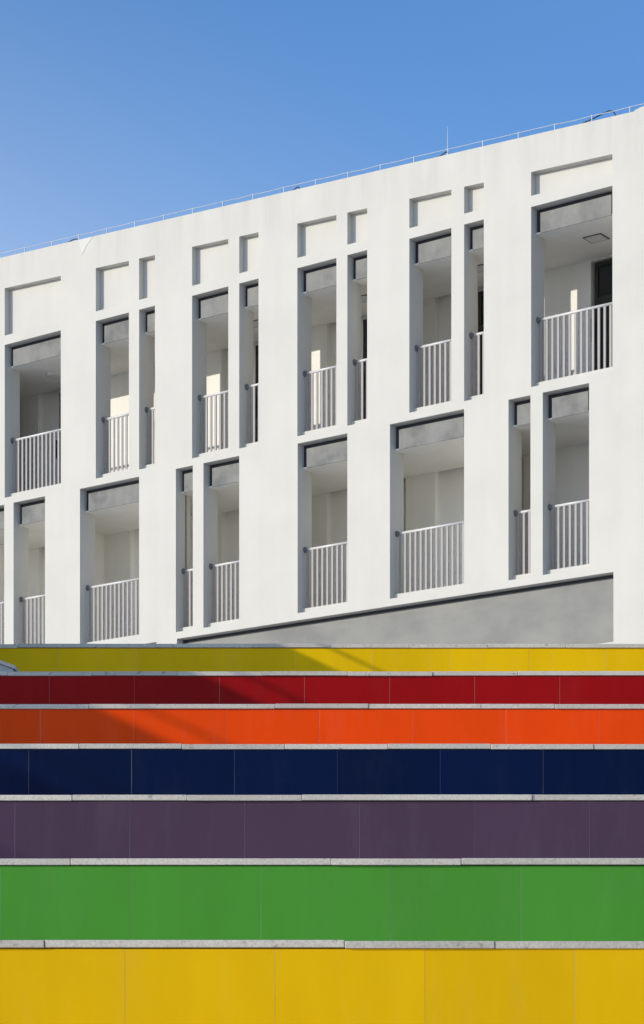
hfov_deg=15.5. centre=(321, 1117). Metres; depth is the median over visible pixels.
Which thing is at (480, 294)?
door
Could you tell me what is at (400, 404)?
white building
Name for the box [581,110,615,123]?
cable
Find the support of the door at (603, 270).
in the white building
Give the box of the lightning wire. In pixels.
[0,104,641,253]
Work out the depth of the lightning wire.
45.27 m
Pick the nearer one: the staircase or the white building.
the staircase
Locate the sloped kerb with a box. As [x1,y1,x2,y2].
[0,660,19,671]
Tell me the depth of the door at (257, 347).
48.98 m
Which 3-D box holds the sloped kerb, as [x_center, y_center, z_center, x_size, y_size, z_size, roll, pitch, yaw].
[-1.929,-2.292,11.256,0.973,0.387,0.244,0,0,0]
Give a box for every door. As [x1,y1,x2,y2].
[56,393,60,482]
[256,345,258,441]
[363,319,366,418]
[478,291,483,394]
[591,259,611,369]
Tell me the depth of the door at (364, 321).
47.39 m
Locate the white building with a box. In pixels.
[0,106,643,644]
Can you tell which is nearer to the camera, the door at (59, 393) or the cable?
the cable
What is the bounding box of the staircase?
[0,644,643,1023]
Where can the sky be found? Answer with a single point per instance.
(113, 113)
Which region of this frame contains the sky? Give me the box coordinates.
[0,0,643,257]

